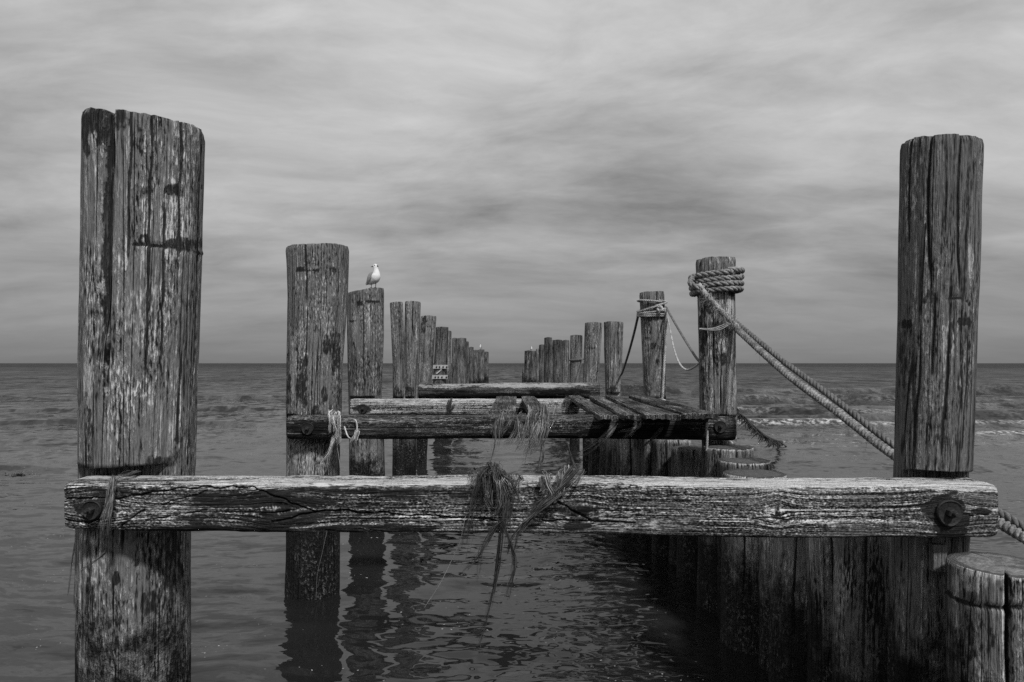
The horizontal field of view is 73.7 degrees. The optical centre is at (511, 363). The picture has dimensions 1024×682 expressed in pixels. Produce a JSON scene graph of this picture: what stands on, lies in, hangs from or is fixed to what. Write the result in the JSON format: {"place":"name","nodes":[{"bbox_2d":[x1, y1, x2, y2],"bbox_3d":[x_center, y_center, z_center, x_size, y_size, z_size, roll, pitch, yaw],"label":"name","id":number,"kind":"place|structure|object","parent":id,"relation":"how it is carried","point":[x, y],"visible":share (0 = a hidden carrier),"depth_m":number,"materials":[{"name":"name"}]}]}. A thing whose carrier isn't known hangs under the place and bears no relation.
{"place":"outdoors","nodes":[
{"label":"outdoors","id":0,"kind":"place"},
{"bbox_2d":[0,363,1023,681],"bbox_3d":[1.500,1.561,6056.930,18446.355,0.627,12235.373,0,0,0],"label":"sea","id":1,"kind":"structure","parent":0,"point":[584,607],"depth_m":6.21,"materials":[{"name":"liquid"}]},
{"bbox_2d":[75,107,204,681],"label":"pile","id":2,"kind":"object","parent":1,"relation":"in","point":[141,223],"visible":0.84,"depth_m":2.56,"materials":[{"name":"grey wood"}]},
{"bbox_2d":[68,542,74,603],"bbox_3d":[-1.681,0.794,2.618,0.052,0.294,0.010,0,0,0],"label":"string","id":3,"kind":"object","parent":2,"relation":"hanging from","point":[71,571],"visible":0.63,"depth_m":2.62,"materials":[{"name":"grey fabric"}]},
{"bbox_2d":[284,243,348,599],"bbox_3d":[-1.561,0.698,5.459,0.501,3.264,0.490,0,0,0],"label":"pile","id":4,"kind":"object","parent":1,"relation":"in","point":[317,284],"visible":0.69,"depth_m":5.27,"materials":[{"name":"grey wood"}]},
{"bbox_2d":[286,414,735,440],"bbox_3d":[-0.005,0.493,5.222,3.390,0.194,0.279,0,0,0],"label":"crossbeam","id":5,"kind":"object","parent":4,"relation":"attached to","point":[575,426],"visible":0.84,"depth_m":5.14,"materials":[{"name":"grey wood"}]},
{"bbox_2d":[321,409,359,466],"bbox_3d":[-1.289,0.564,5.093,0.295,0.433,0.121,0,0,21],"label":"straw tuft","id":6,"kind":"object","parent":5,"relation":"attached to","point":[337,416],"visible":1,"depth_m":5.09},
{"bbox_2d":[316,446,340,591],"bbox_3d":[-1.387,1.192,5.146,0.236,1.166,0.015,0,0,27],"label":"string","id":7,"kind":"object","parent":6,"relation":"hanging from","point":[326,532],"visible":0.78,"depth_m":5.17,"materials":[{"name":"fabric"}]},
{"bbox_2d":[489,412,513,459],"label":"seaweed","id":8,"kind":"object","parent":5,"relation":"hanging from","point":[497,422],"visible":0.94,"depth_m":5.08,"materials":[{"name":"grey plant"}]},
{"bbox_2d":[504,402,556,471],"bbox_3d":[0.148,0.564,5.229,0.422,0.509,0.394,0,0,0],"label":"seaweed","id":9,"kind":"object","parent":5,"relation":"hanging from","point":[536,431],"visible":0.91,"depth_m":5.10,"materials":[{"name":"grey plant"}]},
{"bbox_2d":[566,443,578,475],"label":"seaweed","id":10,"kind":"object","parent":5,"relation":"hanging from","point":[570,455],"visible":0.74,"depth_m":5.12,"materials":[{"name":"grey plant"}]},
{"bbox_2d":[569,395,617,420],"bbox_3d":[0.691,0.389,6.216,0.131,0.064,2.769,0,0,0],"label":"deck plank","id":11,"kind":"object","parent":5,"relation":"on","point":[599,413],"visible":0.94,"depth_m":5.55,"materials":[{"name":"grey wood"}]},
{"bbox_2d":[565,395,575,410],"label":"seaweed","id":12,"kind":"object","parent":11,"relation":"hanging from","point":[568,401],"visible":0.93,"depth_m":7.28,"materials":[{"name":"grey plant"}]},
{"bbox_2d":[577,423,617,456],"bbox_3d":[0.652,0.568,5.154,0.344,0.277,0.169,0,0,0],"label":"seaweed","id":13,"kind":"object","parent":5,"relation":"hanging from","point":[605,433],"visible":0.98,"depth_m":5.10,"materials":[{"name":"grey plant"}]},
{"bbox_2d":[589,395,640,420],"bbox_3d":[0.886,0.389,6.228,0.125,0.067,2.746,0,0,1],"label":"deck plank","id":14,"kind":"object","parent":5,"relation":"on","point":[623,413],"visible":0.98,"depth_m":5.53,"materials":[{"name":"grey wood"}]},
{"bbox_2d":[618,419,644,437],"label":"seaweed","id":15,"kind":"object","parent":5,"relation":"hanging from","point":[637,426],"visible":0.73,"depth_m":5.10,"materials":[{"name":"grey plant"}]},
{"bbox_2d":[606,395,680,420],"bbox_3d":[1.079,0.385,6.236,0.250,0.061,2.768,0,0,0],"label":"deck plank","id":16,"kind":"object","parent":5,"relation":"on","point":[646,411],"visible":0.93,"depth_m":5.36,"materials":[{"name":"grey wood"}]},
{"bbox_2d":[638,426,663,449],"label":"seaweed","id":17,"kind":"object","parent":5,"relation":"hanging from","point":[656,434],"visible":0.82,"depth_m":5.10,"materials":[{"name":"grey plant"}]},
{"bbox_2d":[629,394,717,419],"bbox_3d":[1.368,0.383,6.286,0.240,0.068,2.748,0,0,0],"label":"deck plank","id":18,"kind":"object","parent":5,"relation":"on","point":[685,412],"visible":0.91,"depth_m":5.47,"materials":[{"name":"grey wood"}]},
{"bbox_2d":[705,422,708,450],"bbox_3d":[1.477,0.535,5.174,0.025,0.238,0.208,0,0,16],"label":"rope","id":19,"kind":"object","parent":18,"relation":"hanging from","point":[707,436],"visible":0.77,"depth_m":5.08,"materials":[{"name":"grey fabric"}]},
{"bbox_2d":[347,288,384,475],"bbox_3d":[-1.635,0.745,7.639,0.421,3.170,0.411,0,0,0],"label":"pile","id":20,"kind":"object","parent":1,"relation":"in","point":[365,326],"visible":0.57,"depth_m":7.47,"materials":[{"name":"grey wood"}]},
{"bbox_2d":[366,264,379,287],"bbox_3d":[-1.540,-0.965,7.562,0.167,0.267,0.118,0,0,0],"label":"gull","id":21,"kind":"object","parent":20,"relation":"on","point":[373,277],"visible":1,"depth_m":7.53,"materials":[{"name":"white"}]},
{"bbox_2d":[350,398,664,414],"bbox_3d":[-0.040,0.482,7.406,3.400,0.195,0.259,0,0,0],"label":"crossbeam","id":22,"kind":"object","parent":20,"relation":"attached to","point":[427,406],"visible":0.5,"depth_m":7.33,"materials":[{"name":"grey wood"}]},
{"bbox_2d":[446,398,454,414],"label":"seaweed","id":23,"kind":"object","parent":22,"relation":"on","point":[449,404],"visible":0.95,"depth_m":7.30,"materials":[{"name":"grey plant"}]},
{"bbox_2d":[489,396,515,414],"bbox_3d":[-0.068,0.398,6.517,0.232,0.066,2.206,0,0,0],"label":"deck plank","id":24,"kind":"object","parent":22,"relation":"on","point":[505,404],"visible":0.98,"depth_m":6.00,"materials":[{"name":"grey wood"}]},
{"bbox_2d":[521,396,545,414],"bbox_3d":[0.193,0.399,6.507,0.153,0.068,2.228,0,0,-1],"label":"deck plank","id":25,"kind":"object","parent":22,"relation":"on","point":[531,401],"visible":0.84,"depth_m":6.27,"materials":[{"name":"grey wood"}]},
{"bbox_2d":[390,301,404,475],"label":"pile","id":26,"kind":"object","parent":1,"relation":"in","point":[398,361],"visible":0.57,"depth_m":9.97,"materials":[{"name":"grey wood"}]},
{"bbox_2d":[404,301,420,475],"bbox_3d":[-1.501,0.697,10.300,0.248,3.266,0.244,0,0,0],"label":"pile","id":27,"kind":"object","parent":1,"relation":"in","point":[412,328],"visible":0.54,"depth_m":10.21,"materials":[{"name":"grey wood"}]},
{"bbox_2d":[416,315,435,462],"bbox_3d":[-1.584,0.724,12.600,0.372,3.211,0.290,0,0,0],"label":"pile","id":28,"kind":"object","parent":1,"relation":"in","point":[426,343],"visible":0.6,"depth_m":12.49,"materials":[{"name":"grey wood"}]},
{"bbox_2d":[432,327,447,383],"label":"pile","id":29,"kind":"object","parent":1,"relation":"in","point":[440,368],"visible":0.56,"depth_m":17.35,"materials":[{"name":"wood"}]},
{"bbox_2d":[447,330,451,383],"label":"pile","id":30,"kind":"object","parent":1,"relation":"in","point":[449,359],"visible":0.36,"depth_m":19.43,"materials":[{"name":"grey wood"}]},
{"bbox_2d":[452,338,456,383],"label":"pile","id":31,"kind":"object","parent":1,"relation":"in","point":[454,355],"visible":0.62,"depth_m":25.12,"materials":[{"name":"grey wood"}]},
{"bbox_2d":[456,338,465,383],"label":"pile","id":32,"kind":"object","parent":1,"relation":"in","point":[461,363],"visible":0.58,"depth_m":26.32,"materials":[{"name":"grey wood"}]},
{"bbox_2d":[466,341,468,383],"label":"pile","id":33,"kind":"object","parent":1,"relation":"in","point":[467,356],"visible":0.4,"depth_m":30.93,"materials":[{"name":"grey wood"}]},
{"bbox_2d":[469,347,473,383],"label":"pile","id":34,"kind":"object","parent":1,"relation":"in","point":[471,353],"visible":0.74,"depth_m":39.89,"materials":[{"name":"grey wood"}]},
{"bbox_2d":[473,350,477,383],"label":"pile","id":35,"kind":"object","parent":1,"relation":"in","point":[475,369],"visible":0.69,"depth_m":43.85,"materials":[{"name":"grey wood"}]},
{"bbox_2d":[478,349,483,383],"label":"pile","id":36,"kind":"object","parent":1,"relation":"in","point":[480,365],"visible":0.73,"depth_m":47.80,"materials":[{"name":"grey wood"}]},
{"bbox_2d":[484,351,488,382],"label":"pile","id":37,"kind":"object","parent":1,"relation":"in","point":[486,366],"visible":0.71,"depth_m":57.83,"materials":[{"name":"grey wood"}]},
{"bbox_2d":[524,350,530,382],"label":"pile","id":38,"kind":"object","parent":1,"relation":"in","point":[527,367],"visible":0.62,"depth_m":49.75,"materials":[{"name":"grey wood"}]},
{"bbox_2d":[531,351,535,382],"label":"pile","id":39,"kind":"object","parent":1,"relation":"in","point":[533,366],"visible":0.57,"depth_m":44.83,"materials":[{"name":"grey wood"}]},
{"bbox_2d":[536,348,538,381],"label":"pile","id":40,"kind":"object","parent":1,"relation":"in","point":[537,365],"visible":0.4,"depth_m":37.88,"materials":[{"name":"grey wood"}]},
{"bbox_2d":[539,344,543,398],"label":"pile","id":41,"kind":"object","parent":1,"relation":"in","point":[541,363],"visible":0.52,"depth_m":30.88,"materials":[{"name":"grey wood"}]},
{"bbox_2d":[544,337,551,398],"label":"pile","id":42,"kind":"object","parent":1,"relation":"in","point":[546,339],"visible":0.37,"depth_m":26.86,"materials":[{"name":"grey wood"}]},
{"bbox_2d":[548,339,552,398],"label":"pile","id":43,"kind":"object","parent":1,"relation":"in","point":[550,361],"visible":0.37,"depth_m":24.41,"materials":[{"name":"grey wood"}]},
{"bbox_2d":[553,339,561,398],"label":"pile","id":44,"kind":"object","parent":1,"relation":"in","point":[557,360],"visible":0.54,"depth_m":20.88,"materials":[{"name":"grey wood"}]},
{"bbox_2d":[562,340,568,398],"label":"pile","id":45,"kind":"object","parent":1,"relation":"in","point":[565,361],"visible":0.47,"depth_m":17.92,"materials":[{"name":"grey wood"}]},
{"bbox_2d":[569,335,582,447],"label":"pile","id":46,"kind":"object","parent":1,"relation":"in","point":[576,346],"visible":0.43,"depth_m":14.89,"materials":[{"name":"grey wood"}]},
{"bbox_2d":[569,358,583,382],"bbox_3d":[1.408,0.228,14.990,0.332,0.676,0.353,0,0,0],"label":"rope","id":47,"kind":"object","parent":46,"relation":"attached to","point":[581,359],"visible":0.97,"depth_m":14.84,"materials":[{"name":"grey fabric"}]},
{"bbox_2d":[583,322,601,465],"bbox_3d":[1.460,0.792,12.403,0.358,3.076,0.311,0,0,0],"label":"pile","id":48,"kind":"object","parent":1,"relation":"in","point":[592,341],"visible":0.45,"depth_m":12.28,"materials":[{"name":"grey wood"}]},
{"bbox_2d":[418,382,599,398],"bbox_3d":[-0.050,0.488,11.980,3.160,0.303,0.287,0,0,0],"label":"crossbeam","id":49,"kind":"object","parent":48,"relation":"attached to","point":[537,390],"visible":0.86,"depth_m":11.86,"materials":[{"name":"grey wood"}]},
{"bbox_2d":[588,438,599,475],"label":"pile stump","id":50,"kind":"object","parent":1,"relation":"in","point":[593,462],"visible":0.16,"depth_m":10.96,"materials":[{"name":"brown wood"}]},
{"bbox_2d":[599,438,605,475],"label":"pile stump","id":51,"kind":"object","parent":1,"relation":"in","point":[602,461],"visible":0.08,"depth_m":10.51,"materials":[{"name":"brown wood"}]},
{"bbox_2d":[605,439,611,474],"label":"pile stump","id":52,"kind":"object","parent":1,"relation":"in","point":[608,464],"visible":0.05,"depth_m":9.67,"materials":[{"name":"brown wood"}]},
{"bbox_2d":[604,321,622,463],"bbox_3d":[1.502,0.856,10.099,0.286,2.948,0.288,0,0,0],"label":"pile","id":53,"kind":"object","parent":1,"relation":"in","point":[613,341],"visible":0.43,"depth_m":9.99,"materials":[{"name":"grey wood"}]},
{"bbox_2d":[611,439,617,475],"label":"pile stump","id":54,"kind":"object","parent":1,"relation":"in","point":[614,455],"visible":0.07,"depth_m":9.26,"materials":[{"name":"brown wood"}]},
{"bbox_2d":[616,439,620,475],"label":"pile stump","id":55,"kind":"object","parent":1,"relation":"in","point":[618,465],"visible":0.04,"depth_m":8.84,"materials":[{"name":"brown wood"}]},
{"bbox_2d":[620,439,632,475],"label":"pile stump","id":56,"kind":"object","parent":1,"relation":"in","point":[626,453],"visible":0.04,"depth_m":8.32,"materials":[{"name":"grey wood"}]},
{"bbox_2d":[632,439,640,475],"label":"pile stump","id":57,"kind":"object","parent":1,"relation":"in","point":[636,466],"visible":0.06,"depth_m":7.96,"materials":[{"name":"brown wood"}]},
{"bbox_2d":[641,439,652,537],"bbox_3d":[1.523,1.526,7.317,0.318,1.608,0.324,0,0,0],"label":"pile stump","id":58,"kind":"object","parent":1,"relation":"in","point":[646,463],"visible":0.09,"depth_m":7.22,"materials":[{"name":"grey wood"}]},
{"bbox_2d":[639,291,665,399],"bbox_3d":[1.578,0.764,7.643,0.304,3.132,0.274,0,0,0],"label":"pile","id":59,"kind":"object","parent":1,"relation":"in","point":[652,334],"visible":0.44,"depth_m":7.53,"materials":[{"name":"grey wood"}]},
{"bbox_2d":[636,299,667,316],"bbox_3d":[1.568,-0.608,7.639,0.349,0.209,0.349,0,0,26],"label":"rope lashing","id":60,"kind":"object","parent":59,"relation":"attached to","point":[640,313],"visible":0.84,"depth_m":7.49,"materials":[{"name":"grey fabric"}]},
{"bbox_2d":[620,310,638,375],"bbox_3d":[1.514,-0.197,8.828,0.049,0.785,2.395,0,0,4],"label":"rope","id":61,"kind":"object","parent":60,"relation":"attached to","point":[632,339],"visible":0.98,"depth_m":8.51,"materials":[{"name":"black fabric"}]},
{"bbox_2d":[665,306,698,361],"bbox_3d":[1.638,-0.302,6.626,0.092,0.669,1.961,0,0,2],"label":"rope","id":62,"kind":"object","parent":60,"relation":"attached to","point":[685,340],"visible":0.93,"depth_m":6.57,"materials":[{"name":"grey fabric"}]},
{"bbox_2d":[667,313,698,370],"bbox_3d":[1.638,-0.267,6.610,0.066,0.676,1.956,0,0,3],"label":"rope","id":63,"kind":"object","parent":60,"relation":"hanging from","point":[691,368],"visible":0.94,"depth_m":6.92,"materials":[{"name":"grey fabric"}]},
{"bbox_2d":[661,307,667,398],"bbox_3d":[1.680,-0.090,7.499,0.146,1.050,0.137,0,0,0],"label":"rope","id":64,"kind":"object","parent":59,"relation":"hanging from","point":[664,355],"visible":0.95,"depth_m":7.49,"materials":[{"name":"grey fabric"}]},
{"bbox_2d":[651,439,688,557],"bbox_3d":[1.549,1.526,6.617,0.396,1.608,0.387,0,0,0],"label":"pile stump","id":65,"kind":"object","parent":1,"relation":"in","point":[661,449],"visible":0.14,"depth_m":6.49,"materials":[{"name":"grey wood"}]},
{"bbox_2d":[669,445,691,566],"bbox_3d":[1.619,1.546,6.237,0.372,1.568,0.373,0,0,0],"label":"pile stump","id":66,"kind":"object","parent":1,"relation":"in","point":[673,539],"visible":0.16,"depth_m":6.18,"materials":[{"name":"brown wood"}]},
{"bbox_2d":[676,446,701,582],"bbox_3d":[1.607,1.526,5.857,0.389,1.608,0.396,0,0,0],"label":"pile stump","id":67,"kind":"object","parent":1,"relation":"in","point":[689,460],"visible":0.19,"depth_m":5.73,"materials":[{"name":"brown wood"}]},
{"bbox_2d":[696,256,736,447],"bbox_3d":[1.635,0.745,5.461,0.319,3.171,0.307,0,0,0],"label":"pile","id":68,"kind":"object","parent":1,"relation":"in","point":[717,375],"visible":0.39,"depth_m":5.34,"materials":[{"name":"grey wood"}]},
{"bbox_2d":[687,266,744,296],"bbox_3d":[1.610,-0.646,5.448,0.487,0.220,0.462,0,0,0],"label":"rope coil","id":69,"kind":"object","parent":68,"relation":"attached to","point":[736,283],"visible":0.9,"depth_m":5.28,"materials":[{"name":"grey fabric"}]},
{"bbox_2d":[698,283,744,334],"bbox_3d":[1.608,-0.415,5.268,0.383,0.409,0.224,0,0,0],"label":"frayed rope","id":70,"kind":"object","parent":68,"relation":"attached to","point":[721,311],"visible":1,"depth_m":5.23,"materials":[{"name":"grey fabric"}]},
{"bbox_2d":[732,326,1023,543],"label":"mooring rope","id":71,"kind":"object","parent":68,"relation":"attached to","point":[1009,529],"visible":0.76,"depth_m":4.14,"materials":[{"name":"grey fabric"}]},
{"bbox_2d":[736,320,1023,530],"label":"mooring rope","id":72,"kind":"object","parent":68,"relation":"attached to","point":[888,441],"visible":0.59,"depth_m":4.21,"materials":[{"name":"grey fabric"}]},
{"bbox_2d":[697,444,753,612],"bbox_3d":[1.607,1.476,5.139,0.418,1.708,0.400,0,0,0],"label":"pile stump","id":73,"kind":"object","parent":1,"relation":"in","point":[707,564],"visible":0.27,"depth_m":5.03,"materials":[{"name":"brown wood"}]},
{"bbox_2d":[717,457,771,620],"bbox_3d":[1.666,1.506,4.861,0.400,1.647,0.409,0,0,0],"label":"pile stump","id":74,"kind":"object","parent":1,"relation":"in","point":[723,464],"visible":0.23,"depth_m":4.82,"materials":[{"name":"grey wood"}]},
{"bbox_2d":[720,468,786,655],"bbox_3d":[1.589,1.524,4.501,0.420,1.612,0.415,0,0,0],"label":"pile stump","id":75,"kind":"object","parent":1,"relation":"in","point":[739,626],"visible":0.34,"depth_m":4.36,"materials":[{"name":"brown wood"}]},
{"bbox_2d":[737,408,785,447],"bbox_3d":[3.969,1.143,10.750,0.508,1.653,11.088,0,0,25],"label":"weedy line","id":76,"kind":"object","parent":1,"relation":"in","point":[771,441],"visible":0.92,"depth_m":8.65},
{"bbox_2d":[758,537,773,670],"bbox_3d":[1.689,1.526,4.145,0.379,1.608,0.378,0,0,0],"label":"pile stump","id":77,"kind":"object","parent":1,"relation":"in","point":[766,545],"visible":0.11,"depth_m":4.09,"materials":[{"name":"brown wood"}]},
{"bbox_2d":[769,538,806,681],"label":"pile stump","id":78,"kind":"object","parent":1,"relation":"in","point":[788,631],"visible":0.28,"depth_m":3.67,"materials":[{"name":"grey wood"}]},
{"bbox_2d":[805,537,834,681],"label":"pile stump","id":79,"kind":"object","parent":1,"relation":"in","point":[819,563],"visible":0.31,"depth_m":3.39,"materials":[{"name":"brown wood"}]},
{"bbox_2d":[832,537,888,681],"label":"pile stump","id":80,"kind":"object","parent":1,"relation":"in","point":[860,609],"visible":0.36,"depth_m":2.98,"materials":[{"name":"grey wood"}]},
{"bbox_2d":[887,134,983,681],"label":"pile","id":81,"kind":"object","parent":1,"relation":"in","point":[940,218],"visible":0.82,"depth_m":2.59,"materials":[{"name":"grey wood"}]},
{"bbox_2d":[64,475,998,537],"bbox_3d":[0.085,0.531,2.517,3.362,0.223,0.254,0,0,-1],"label":"crossbeam","id":82,"kind":"object","parent":81,"relation":"attached to","point":[934,507],"visible":0.94,"depth_m":2.46,"materials":[{"name":"grey wood"}]},
{"bbox_2d":[80,470,140,570],"bbox_3d":[-1.474,0.570,2.478,0.171,0.356,0.209,0,0,0],"label":"cord","id":83,"kind":"object","parent":82,"relation":"hanging from","point":[110,498],"visible":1,"depth_m":2.39,"materials":[{"name":"grey fabric"}]},
{"bbox_2d":[425,516,465,605],"bbox_3d":[-0.240,0.716,2.447,0.173,0.351,0.009,0,0,24],"label":"seaweed","id":84,"kind":"object","parent":82,"relation":"hanging from","point":[450,562],"visible":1,"depth_m":2.43,"materials":[{"name":"grey plant"}]},
{"bbox_2d":[459,460,523,644],"bbox_3d":[-0.062,0.685,2.491,0.237,0.656,0.252,0,0,10],"label":"seaweed","id":85,"kind":"object","parent":82,"relation":"hanging from","point":[500,524],"visible":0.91,"depth_m":2.41,"materials":[{"name":"grey plant"}]},
{"bbox_2d":[465,467,517,511],"bbox_3d":[-0.054,0.449,2.448,0.189,0.148,0.176,0,0,26],"label":"seaweed","id":86,"kind":"object","parent":82,"relation":"on","point":[509,481],"visible":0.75,"depth_m":2.39,"materials":[{"name":"grey plant"}]},
{"bbox_2d":[506,463,584,556],"bbox_3d":[0.167,0.524,2.448,0.336,0.326,0.188,0,0,-39],"label":"seaweed","id":87,"kind":"object","parent":82,"relation":"hanging from","point":[538,508],"visible":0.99,"depth_m":2.39,"materials":[{"name":"grey plant"}]},
{"bbox_2d":[539,465,573,503],"bbox_3d":[0.158,0.437,2.496,0.120,0.123,0.243,0,0,11],"label":"seaweed","id":88,"kind":"object","parent":82,"relation":"on","point":[546,480],"visible":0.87,"depth_m":2.40,"materials":[{"name":"grey plant"}]},
{"bbox_2d":[945,551,1023,681],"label":"pile stump","id":89,"kind":"object","parent":1,"relation":"in","point":[984,592],"visible":1,"depth_m":2.27,"materials":[{"name":"grey wood"}]},
{"bbox_2d":[0,0,1023,362],"label":"sky","id":90,"kind":"structure","parent":0,"point":[520,172],"materials":[{"name":"grey"}]}
]}

